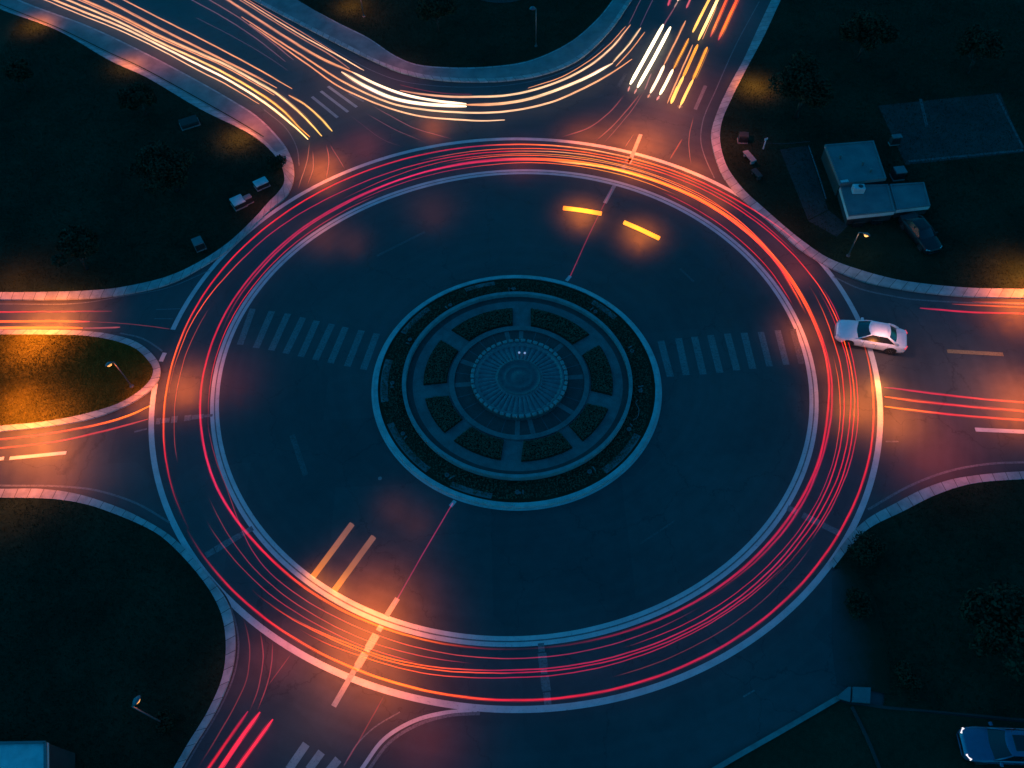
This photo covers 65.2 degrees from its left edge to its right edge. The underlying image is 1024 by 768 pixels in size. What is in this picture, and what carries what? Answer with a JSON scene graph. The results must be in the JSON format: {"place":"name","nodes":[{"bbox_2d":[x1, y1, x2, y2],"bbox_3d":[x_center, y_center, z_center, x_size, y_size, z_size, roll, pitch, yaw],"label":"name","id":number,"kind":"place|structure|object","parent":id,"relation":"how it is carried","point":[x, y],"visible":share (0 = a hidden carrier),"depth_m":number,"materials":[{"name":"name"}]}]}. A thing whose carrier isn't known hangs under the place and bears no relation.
{"place":"outdoors","nodes":[
{"label":"outdoors","id":0,"kind":"place"},
{"bbox_2d":[0,334,152,425],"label":"lawn","id":1,"kind":"structure","parent":0,"point":[81,385],"depth_m":52.89,"materials":[{"name":"green plant"}]},
{"bbox_2d":[0,330,160,431],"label":"pavement","id":2,"kind":"structure","parent":0,"point":[149,386],"depth_m":52.31,"materials":[{"name":"grey concrete"}]},
{"bbox_2d":[0,497,225,767],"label":"lawn","id":3,"kind":"structure","parent":0,"point":[177,705],"depth_m":43.14,"materials":[{"name":"green plant"}]},
{"bbox_2d":[0,741,74,767],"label":"corner building","id":4,"kind":"structure","parent":3,"relation":"on","point":[29,754],"depth_m":37.38,"materials":[{"name":"concrete"}]},
{"bbox_2d":[0,488,235,767],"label":"pavement","id":5,"kind":"structure","parent":0,"point":[224,608],"depth_m":44.84,"materials":[{"name":"grey concrete"}]},
{"bbox_2d":[0,9,283,291],"bbox_3d":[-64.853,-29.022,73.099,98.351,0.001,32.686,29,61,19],"label":"lawn","id":6,"kind":"structure","parent":0,"point":[8,22],"depth_m":63.73,"materials":[{"name":"green plant"}]},
{"bbox_2d":[1,58,33,91],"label":"tree","id":7,"kind":"object","parent":6,"relation":"on","point":[18,70],"visible":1,"depth_m":68.17,"materials":[{"name":"green plant"}]},
{"bbox_2d":[50,223,99,269],"bbox_3d":[-30.672,-9.384,56.990,3.229,3.308,3.950,-2,56,0],"label":"tree","id":8,"kind":"object","parent":6,"relation":"on","point":[79,243],"visible":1,"depth_m":56.11,"materials":[{"name":"green plant"}]},
{"bbox_2d":[116,81,157,115],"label":"tree","id":9,"kind":"object","parent":6,"relation":"on","point":[143,94],"visible":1,"depth_m":65.90,"materials":[{"name":"green plant"}]},
{"bbox_2d":[126,141,196,194],"bbox_3d":[-26.297,-15.893,60.684,4.825,4.241,5.003,12,57,9],"label":"tree","id":10,"kind":"object","parent":6,"relation":"on","point":[157,166],"visible":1,"depth_m":59.54,"materials":[{"name":"green plant"}]},
{"bbox_2d":[178,115,200,130],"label":"utility cabinet","id":11,"kind":"object","parent":6,"relation":"on","point":[189,122],"visible":1,"depth_m":66.77,"materials":[{"name":"metal"}]},
{"bbox_2d":[229,194,247,210],"bbox_3d":[-20.992,-13.923,61.354,1.007,0.580,1.007,-31,61,-18],"label":"utility cabinet","id":12,"kind":"object","parent":6,"relation":"on","point":[238,203],"visible":0.99,"depth_m":61.13,"materials":[{"name":"metal"}]},
{"bbox_2d":[265,154,286,170],"bbox_3d":[-18.714,-17.585,63.506,1.810,1.042,1.322,-20,58,-12],"label":"bush","id":13,"kind":"object","parent":6,"relation":"on","point":[278,161],"visible":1,"depth_m":63.30,"materials":[{"name":"green plant"}]},
{"bbox_2d":[0,0,284,151],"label":"cycle path","id":14,"kind":"structure","parent":0,"point":[178,79],"depth_m":71.84,"materials":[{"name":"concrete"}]},
{"bbox_2d":[0,0,293,299],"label":"pavement","id":15,"kind":"structure","parent":0,"point":[280,196],"depth_m":61.06,"materials":[{"name":"grey concrete"}]},
{"bbox_2d":[0,4,263,136],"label":"path gutter","id":16,"kind":"object","parent":15,"relation":"on","point":[139,66],"visible":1,"depth_m":71.69,"materials":[{"name":"grey concrete"}]},
{"bbox_2d":[253,0,631,82],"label":"footpath","id":17,"kind":"structure","parent":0,"point":[311,17],"depth_m":72.28,"materials":[{"name":"concrete"}]},
{"bbox_2d":[298,0,611,66],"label":"lawn","id":18,"kind":"structure","parent":0,"point":[480,26],"depth_m":74.03,"materials":[{"name":"green plant"}]},
{"bbox_2d":[416,0,457,31],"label":"tree","id":19,"kind":"object","parent":18,"relation":"on","point":[437,9],"visible":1,"depth_m":71.26,"materials":[{"name":"green plant"}]},
{"bbox_2d":[0,0,1023,767],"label":"road","id":20,"kind":"structure","parent":0,"point":[712,468],"depth_m":50.20,"materials":[{"name":"grey asphalt"}]},
{"bbox_2d":[9,451,66,459],"bbox_3d":[-29.439,4.442,49.682,3.471,0.001,0.240,-6,56,-2],"label":"lane marking","id":21,"kind":"object","parent":20,"relation":"on","point":[37,455],"visible":1,"depth_m":49.68,"materials":[{"name":"paint"}]},
{"bbox_2d":[0,485,169,522],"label":"edge line","id":22,"kind":"object","parent":20,"relation":"on","point":[140,505],"visible":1,"depth_m":48.27,"materials":[{"name":"paint"}]},
{"bbox_2d":[0,270,209,304],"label":"edge line","id":23,"kind":"object","parent":20,"relation":"on","point":[103,299],"visible":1,"depth_m":56.70,"materials":[{"name":"paint"}]},
{"bbox_2d":[184,582,238,767],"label":"edge line","id":24,"kind":"object","parent":20,"relation":"on","point":[202,737],"visible":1,"depth_m":41.57,"materials":[{"name":"paint"}]},
{"bbox_2d":[237,309,255,344],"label":"zebra stripe","id":25,"kind":"object","parent":20,"relation":"on","point":[246,326],"visible":1,"depth_m":54.97,"materials":[{"name":"paint"}]},
{"bbox_2d":[253,311,274,347],"bbox_3d":[-16.996,-3.755,54.845,0.460,0.001,3.225,7,57,7],"label":"zebra stripe","id":26,"kind":"object","parent":20,"relation":"on","point":[263,330],"visible":1,"depth_m":54.83,"materials":[{"name":"paint"}]},
{"bbox_2d":[268,313,290,350],"bbox_3d":[-15.882,-3.581,54.696,0.460,0.001,3.224,9,57,7],"label":"zebra stripe","id":27,"kind":"object","parent":20,"relation":"on","point":[279,332],"visible":1,"depth_m":54.66,"materials":[{"name":"paint"}]},
{"bbox_2d":[283,317,305,353],"bbox_3d":[-14.814,-3.321,54.491,0.460,0.001,3.156,11,57,9],"label":"zebra stripe","id":28,"kind":"object","parent":20,"relation":"on","point":[295,333],"visible":1,"depth_m":54.48,"materials":[{"name":"paint"}]},
{"bbox_2d":[286,742,308,767],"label":"zebra stripe","id":29,"kind":"object","parent":20,"relation":"on","point":[298,755],"visible":1,"depth_m":39.70,"materials":[{"name":"grey paint"}]},
{"bbox_2d":[289,434,307,475],"bbox_3d":[-13.140,4.361,49.273,0.340,0.001,3.089,-21,58,-12],"label":"lane marking","id":30,"kind":"object","parent":20,"relation":"on","point":[298,455],"visible":1,"depth_m":49.25,"materials":[{"name":"paint"}]},
{"bbox_2d":[298,320,319,356],"bbox_3d":[-13.788,-3.093,54.308,0.460,0.001,3.121,9,57,8],"label":"zebra stripe","id":31,"kind":"object","parent":20,"relation":"on","point":[308,339],"visible":1,"depth_m":54.30,"materials":[{"name":"paint"}]},
{"bbox_2d":[312,323,334,359],"bbox_3d":[-12.740,-2.866,54.126,0.460,0.001,3.120,11,57,9],"label":"zebra stripe","id":32,"kind":"object","parent":20,"relation":"on","point":[323,342],"visible":1,"depth_m":54.11,"materials":[{"name":"paint"}]},
{"bbox_2d":[327,327,347,363],"bbox_3d":[-11.727,-2.640,53.945,0.460,0.001,3.086,10,57,8],"label":"zebra stripe","id":33,"kind":"object","parent":20,"relation":"on","point":[338,344],"visible":1,"depth_m":53.92,"materials":[{"name":"paint"}]},
{"bbox_2d":[332,668,356,706],"bbox_3d":[-8.688,15.733,41.494,0.290,0.001,2.076,21,59,15],"label":"lane marking","id":34,"kind":"object","parent":20,"relation":"on","point":[345,685],"visible":1,"depth_m":41.49,"materials":[{"name":"grey paint"}]},
{"bbox_2d":[344,330,364,366],"bbox_3d":[-10.585,-2.416,53.762,0.460,0.001,3.063,9,57,8],"label":"zebra stripe","id":35,"kind":"object","parent":20,"relation":"on","point":[354,348],"visible":1,"depth_m":53.74,"materials":[{"name":"paint"}]},
{"bbox_2d":[360,333,379,369],"bbox_3d":[-9.505,-2.194,53.582,0.460,0.001,3.041,9,57,8],"label":"zebra stripe","id":36,"kind":"object","parent":20,"relation":"on","point":[369,352],"visible":1,"depth_m":53.57,"materials":[{"name":"paint"}]},
{"bbox_2d":[360,709,476,767],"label":"edge line","id":37,"kind":"object","parent":20,"relation":"on","point":[387,736],"visible":1,"depth_m":40.44,"materials":[{"name":"paint"}]},
{"bbox_2d":[368,712,479,767],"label":"edge line","id":38,"kind":"object","parent":20,"relation":"on","point":[388,743],"visible":1,"depth_m":40.37,"materials":[{"name":"paint"}]},
{"bbox_2d":[246,0,603,86],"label":"edge line","id":39,"kind":"object","parent":20,"relation":"on","point":[416,83],"visible":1,"depth_m":70.80,"materials":[{"name":"paint"}]},
{"bbox_2d":[215,172,812,640],"bbox_3d":[-0.013,-1.500,52.846,38.800,0.001,36.597,-2,56,0],"label":"ring line","id":40,"kind":"object","parent":20,"relation":"on","point":[519,638],"visible":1,"depth_m":47.58,"materials":[{"name":"paint"}]},
{"bbox_2d":[210,169,818,646],"bbox_3d":[-0.013,-1.500,52.846,39.440,0.001,37.237,-2,56,0],"label":"ring line","id":41,"kind":"object","parent":20,"relation":"on","point":[532,643],"visible":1,"depth_m":47.37,"materials":[{"name":"paint"}]},
{"bbox_2d":[214,171,814,641],"bbox_3d":[-0.013,-1.500,52.846,38.958,0.001,36.755,-2,56,0],"label":"ring gap","id":42,"kind":"object","parent":20,"relation":"on","point":[540,639],"visible":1,"depth_m":47.46,"materials":[{"name":"paint"}]},
{"bbox_2d":[149,137,882,712],"bbox_3d":[0.066,-1.730,52.998,47.396,0.001,44.449,-2,56,0],"label":"ring line","id":43,"kind":"object","parent":20,"relation":"on","point":[739,647],"visible":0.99,"depth_m":44.38,"materials":[{"name":"paint"}]},
{"bbox_2d":[373,275,659,507],"bbox_3d":[0.251,-0.226,51.876,18.439,0.210,18.001,-2,56,0],"label":"kerb ring","id":44,"kind":"object","parent":20,"relation":"on","point":[584,491],"visible":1,"depth_m":50.17,"materials":[{"name":"concrete"}]},
{"bbox_2d":[378,279,654,502],"bbox_3d":[0.250,-0.239,51.855,17.885,0.001,17.461,-2,56,0],"label":"planting bed","id":45,"kind":"object","parent":44,"relation":"in","point":[553,495],"visible":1,"depth_m":50.53,"materials":[{"name":"green plant"}]},
{"bbox_2d":[380,359,391,401],"bbox_3d":[-8.215,-0.235,52.095,0.648,0.035,3.406,-1,56,1],"label":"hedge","id":46,"kind":"object","parent":45,"relation":"on","point":[385,369],"visible":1,"depth_m":52.03,"materials":[{"name":"green plant"}]},
{"bbox_2d":[387,422,429,471],"bbox_3d":[-6.465,3.901,49.262,0.673,0.035,4.317,-33,61,-19],"label":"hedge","id":47,"kind":"object","parent":45,"relation":"on","point":[411,457],"visible":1,"depth_m":49.19,"materials":[{"name":"green plant"}]},
{"bbox_2d":[450,482,492,498],"bbox_3d":[-2.432,6.335,47.510,2.635,0.035,0.448,15,58,11],"label":"bed edging","id":48,"kind":"object","parent":45,"relation":"on","point":[469,491],"visible":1,"depth_m":47.46,"materials":[{"name":"grey stone"}]},
{"bbox_2d":[402,291,632,480],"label":"ring wall","id":49,"kind":"structure","parent":45,"relation":"on","point":[502,476],"depth_m":50.98,"materials":[{"name":"grey concrete"}]},
{"bbox_2d":[602,433,640,472],"bbox_3d":[6.708,4.223,48.671,0.603,0.035,3.414,36,64,23],"label":"bed edging","id":50,"kind":"object","parent":45,"relation":"on","point":[613,463],"visible":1,"depth_m":48.60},
{"bbox_2d":[371,286,661,510],"bbox_3d":[0.253,-0.177,51.948,18.764,0.001,18.323,-2,56,0],"label":"island edge line","id":51,"kind":"object","parent":20,"relation":"on","point":[519,509],"visible":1,"depth_m":48.58,"materials":[{"name":"paint"}]},
{"bbox_2d":[658,340,673,376],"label":"zebra stripe","id":52,"kind":"object","parent":20,"relation":"on","point":[665,359],"visible":1,"depth_m":52.67,"materials":[{"name":"paint"}]},
{"bbox_2d":[675,338,689,374],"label":"zebra stripe","id":53,"kind":"object","parent":20,"relation":"on","point":[682,356],"visible":1,"depth_m":52.73,"materials":[{"name":"paint"}]},
{"bbox_2d":[691,337,706,373],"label":"zebra stripe","id":54,"kind":"object","parent":20,"relation":"on","point":[698,355],"visible":1,"depth_m":52.75,"materials":[{"name":"paint"}]},
{"bbox_2d":[707,335,722,372],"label":"zebra stripe","id":55,"kind":"object","parent":20,"relation":"on","point":[715,354],"visible":1,"depth_m":52.77,"materials":[{"name":"paint"}]},
{"bbox_2d":[700,2,758,177],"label":"edge line","id":56,"kind":"object","parent":20,"relation":"on","point":[716,89],"visible":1,"depth_m":68.07,"materials":[{"name":"paint"}]},
{"bbox_2d":[724,333,739,370],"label":"zebra stripe","id":57,"kind":"object","parent":20,"relation":"on","point":[732,352],"visible":1,"depth_m":52.83,"materials":[{"name":"paint"}]},
{"bbox_2d":[741,333,755,368],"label":"zebra stripe","id":58,"kind":"object","parent":20,"relation":"on","point":[748,351],"visible":1,"depth_m":52.84,"materials":[{"name":"paint"}]},
{"bbox_2d":[758,332,772,365],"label":"zebra stripe","id":59,"kind":"object","parent":20,"relation":"on","point":[766,353],"visible":1,"depth_m":52.90,"materials":[{"name":"paint"}]},
{"bbox_2d":[713,696,839,767],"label":"kerb","id":60,"kind":"structure","parent":20,"relation":"on","point":[773,735],"depth_m":39.66,"materials":[{"name":"concrete"}]},
{"bbox_2d":[775,330,789,364],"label":"zebra stripe","id":61,"kind":"object","parent":20,"relation":"on","point":[782,349],"visible":1,"depth_m":52.95,"materials":[{"name":"paint"}]},
{"bbox_2d":[790,329,804,363],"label":"zebra stripe","id":62,"kind":"object","parent":20,"relation":"on","point":[797,347],"visible":1,"depth_m":52.97,"materials":[{"name":"paint"}]},
{"bbox_2d":[832,562,889,693],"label":"verge","id":63,"kind":"structure","parent":20,"relation":"on","point":[860,655],"depth_m":42.08,"materials":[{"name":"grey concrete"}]},
{"bbox_2d":[843,586,872,620],"bbox_3d":[18.442,11.725,42.723,1.403,1.050,1.950,-2,56,0],"label":"bush","id":64,"kind":"object","parent":63,"relation":"on","point":[857,602],"visible":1,"depth_m":42.58,"materials":[{"name":"green plant"}]},
{"bbox_2d":[835,317,907,354],"bbox_3d":[23.615,-3.264,52.516,4.450,1.394,2.120,12,57,9],"label":"car","id":65,"kind":"object","parent":20,"relation":"on","point":[889,338],"visible":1,"depth_m":52.13,"materials":[{"name":"white paint"}]},
{"bbox_2d":[836,277,1023,304],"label":"edge line","id":66,"kind":"object","parent":20,"relation":"on","point":[928,300],"visible":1,"depth_m":54.88,"materials":[{"name":"paint"}]},
{"bbox_2d":[840,700,1023,720],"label":"kerb","id":67,"kind":"structure","parent":20,"relation":"on","point":[935,711],"depth_m":40.11,"materials":[{"name":"grey concrete"}]},
{"bbox_2d":[867,461,1023,509],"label":"edge line","id":68,"kind":"object","parent":20,"relation":"on","point":[919,481],"visible":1,"depth_m":47.50,"materials":[{"name":"paint"}]},
{"bbox_2d":[947,349,1003,355],"bbox_3d":[30.311,-2.047,52.352,3.537,0.001,0.300,4,56,4],"label":"lane marking","id":69,"kind":"object","parent":20,"relation":"on","point":[975,352],"visible":1,"depth_m":52.35,"materials":[{"name":"paint"}]},
{"bbox_2d":[975,428,1023,433],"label":"lane marking","id":70,"kind":"object","parent":20,"relation":"on","point":[999,430],"visible":1,"depth_m":49.06,"materials":[{"name":"paint"}]},
{"bbox_2d":[406,301,628,470],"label":"island paving","id":71,"kind":"structure","parent":0,"point":[511,456],"depth_m":51.04,"materials":[{"name":"grey concrete"}]},
{"bbox_2d":[423,340,458,384],"bbox_3d":[-4.709,-1.378,52.475,1.722,0.315,3.705,12,57,9],"label":"garden bed","id":72,"kind":"object","parent":71,"relation":"on","point":[441,357],"visible":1,"depth_m":52.40,"materials":[{"name":"green plant"}]},
{"bbox_2d":[425,395,462,432],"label":"garden bed","id":73,"kind":"object","parent":71,"relation":"on","point":[444,414],"visible":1,"depth_m":50.29,"materials":[{"name":"green plant"}]},
{"bbox_2d":[454,427,503,459],"bbox_3d":[-1.892,3.563,49.057,3.199,0.337,1.536,21,59,15],"label":"garden bed","id":74,"kind":"object","parent":71,"relation":"on","point":[473,440],"visible":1,"depth_m":48.98,"materials":[{"name":"green plant"}]},
{"bbox_2d":[452,308,512,340],"bbox_3d":[-1.844,-4.140,54.242,4.507,0.333,1.770,-21,58,-12],"label":"garden bed","id":75,"kind":"object","parent":71,"relation":"on","point":[472,328],"visible":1,"depth_m":54.20,"materials":[{"name":"green plant"}]},
{"bbox_2d":[406,297,628,473],"bbox_3d":[0.326,-0.252,51.768,14.336,0.015,13.996,-2,56,0],"label":"gutter","id":76,"kind":"object","parent":71,"relation":"on","point":[421,346],"visible":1,"depth_m":51.89,"materials":[{"name":"grey concrete"}]},
{"bbox_2d":[454,331,583,434],"bbox_3d":[0.470,-0.203,51.710,8.390,0.001,8.191,-2,56,0],"label":"fountain collar","id":77,"kind":"object","parent":71,"relation":"on","point":[485,417],"visible":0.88,"depth_m":51.18,"materials":[{"name":"grey stone"}]},
{"bbox_2d":[449,326,589,439],"bbox_3d":[0.452,-0.227,51.690,9.072,0.110,8.857,-2,56,0],"label":"kerb ring","id":78,"kind":"object","parent":77,"relation":"on","point":[480,427],"visible":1,"depth_m":51.40,"materials":[{"name":"grey concrete"}]},
{"bbox_2d":[471,339,567,420],"bbox_3d":[0.470,-0.338,51.493,6.247,0.540,6.095,-2,56,0],"label":"fountain","id":79,"kind":"object","parent":77,"relation":"on","point":[519,380],"visible":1,"depth_m":51.29,"materials":[{"name":"stone"}]},
{"bbox_2d":[521,432,572,461],"bbox_3d":[1.971,3.802,48.788,3.271,0.335,1.520,-14,57,-8],"label":"garden bed","id":80,"kind":"object","parent":71,"relation":"on","point":[557,443],"visible":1,"depth_m":48.70,"materials":[{"name":"green plant"}]},
{"bbox_2d":[531,308,588,344],"bbox_3d":[3.014,-3.986,54.007,4.511,0.322,1.677,25,60,17],"label":"garden bed","id":81,"kind":"object","parent":71,"relation":"on","point":[571,332],"visible":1,"depth_m":53.97,"materials":[{"name":"green plant"}]},
{"bbox_2d":[569,403,607,440],"bbox_3d":[4.735,2.212,49.789,1.478,0.319,2.843,32,62,21],"label":"garden bed","id":82,"kind":"object","parent":71,"relation":"on","point":[584,425],"visible":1,"depth_m":49.70,"materials":[{"name":"green plant"}]},
{"bbox_2d":[582,345,612,395],"bbox_3d":[5.623,-0.914,51.864,1.604,0.326,3.994,-8,56,-4],"label":"garden bed","id":83,"kind":"object","parent":71,"relation":"on","point":[596,360],"visible":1,"depth_m":51.80,"materials":[{"name":"green plant"}]},
{"bbox_2d":[711,0,1023,298],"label":"pavement","id":84,"kind":"structure","parent":0,"point":[740,192],"depth_m":58.13,"materials":[{"name":"grey concrete"}]},
{"bbox_2d":[720,0,1023,288],"bbox_3d":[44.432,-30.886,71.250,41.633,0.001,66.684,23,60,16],"label":"lawn","id":85,"kind":"structure","parent":0,"point":[890,243],"depth_m":64.98,"materials":[{"name":"green plant"}]},
{"bbox_2d":[768,49,835,118],"bbox_3d":[23.228,-23.186,63.712,5.175,5.027,4.552,37,64,23],"label":"tree","id":86,"kind":"object","parent":85,"relation":"on","point":[811,86],"visible":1,"depth_m":62.58,"materials":[{"name":"green plant"}]},
{"bbox_2d":[780,146,827,219],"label":"driveway","id":87,"kind":"structure","parent":85,"relation":"on","point":[815,198],"depth_m":61.67,"materials":[{"name":"grey asphalt"}]},
{"bbox_2d":[809,211,847,236],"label":"driveway","id":88,"kind":"structure","parent":85,"relation":"on","point":[831,217],"depth_m":59.05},
{"bbox_2d":[838,9,899,61],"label":"tree","id":89,"kind":"object","parent":85,"relation":"on","point":[880,27],"visible":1,"depth_m":66.76,"materials":[{"name":"green plant"}]},
{"bbox_2d":[821,140,929,226],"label":"flat roofed building","id":90,"kind":"structure","parent":85,"relation":"on","point":[855,172],"depth_m":59.63,"materials":[{"name":"concrete"}]},
{"bbox_2d":[889,166,906,180],"bbox_3d":[29.593,-16.123,61.247,0.901,0.830,0.795,-7,56,-3],"label":"utility cabinet","id":91,"kind":"object","parent":85,"relation":"on","point":[898,173],"visible":1,"depth_m":61.01,"materials":[{"name":"metal"}]},
{"bbox_2d":[898,212,941,254],"bbox_3d":[29.480,-10.978,57.678,1.776,1.168,3.728,-15,57,-8],"label":"parked car","id":92,"kind":"object","parent":85,"relation":"on","point":[919,230],"visible":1,"depth_m":57.20,"materials":[{"name":"grey paint"}]},
{"bbox_2d":[879,93,1023,164],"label":"old slab","id":93,"kind":"structure","parent":85,"relation":"on","point":[954,126],"depth_m":64.68,"materials":[{"name":"grey concrete"}]},
{"bbox_2d":[908,149,1022,161],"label":"slab patch","id":94,"kind":"object","parent":93,"relation":"on","point":[966,155],"visible":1,"depth_m":62.75,"materials":[{"name":"paint"}]},
{"bbox_2d":[954,24,1006,73],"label":"tree","id":95,"kind":"object","parent":85,"relation":"on","point":[981,41],"visible":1,"depth_m":66.13,"materials":[{"name":"green plant"}]},
{"bbox_2d":[724,701,1023,767],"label":"yard","id":96,"kind":"structure","parent":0,"point":[832,736],"depth_m":39.41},
{"bbox_2d":[850,706,880,767],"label":"kerb","id":97,"kind":"structure","parent":96,"relation":"on","point":[866,737],"depth_m":39.46,"materials":[{"name":"grey concrete"}]},
{"bbox_2d":[956,722,1023,766],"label":"parked car","id":98,"kind":"object","parent":96,"relation":"on","point":[1000,746],"visible":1,"depth_m":38.36,"materials":[{"name":"blue paint"}]},
{"bbox_2d":[829,471,1023,567],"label":"pavement","id":99,"kind":"structure","parent":0,"point":[908,502],"depth_m":46.59,"materials":[{"name":"grey concrete"}]},
{"bbox_2d":[834,479,1023,717],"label":"lawn","id":100,"kind":"structure","parent":0,"point":[890,563],"depth_m":43.73,"materials":[{"name":"green plant"}]},
{"bbox_2d":[836,687,870,703],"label":"stone slab","id":101,"kind":"structure","parent":100,"relation":"on","point":[859,694],"depth_m":40.50,"materials":[{"name":"stone"}]},
{"bbox_2d":[847,531,887,567],"bbox_3d":[19.569,9.110,44.390,2.290,1.281,1.893,-38,63,-21],"label":"bush","id":102,"kind":"object","parent":100,"relation":"on","point":[871,549],"visible":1,"depth_m":44.25,"materials":[{"name":"green plant"}]},
{"bbox_2d":[894,660,922,691],"bbox_3d":[20.143,14.840,40.663,1.272,0.909,1.590,-2,56,0],"label":"bush","id":103,"kind":"object","parent":100,"relation":"on","point":[909,679],"visible":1,"depth_m":40.45,"materials":[{"name":"green plant"}]},
{"bbox_2d":[959,580,1023,686],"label":"tree","id":104,"kind":"object","parent":100,"relation":"on","point":[1002,616],"visible":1,"depth_m":39.12,"materials":[{"name":"green plant"}]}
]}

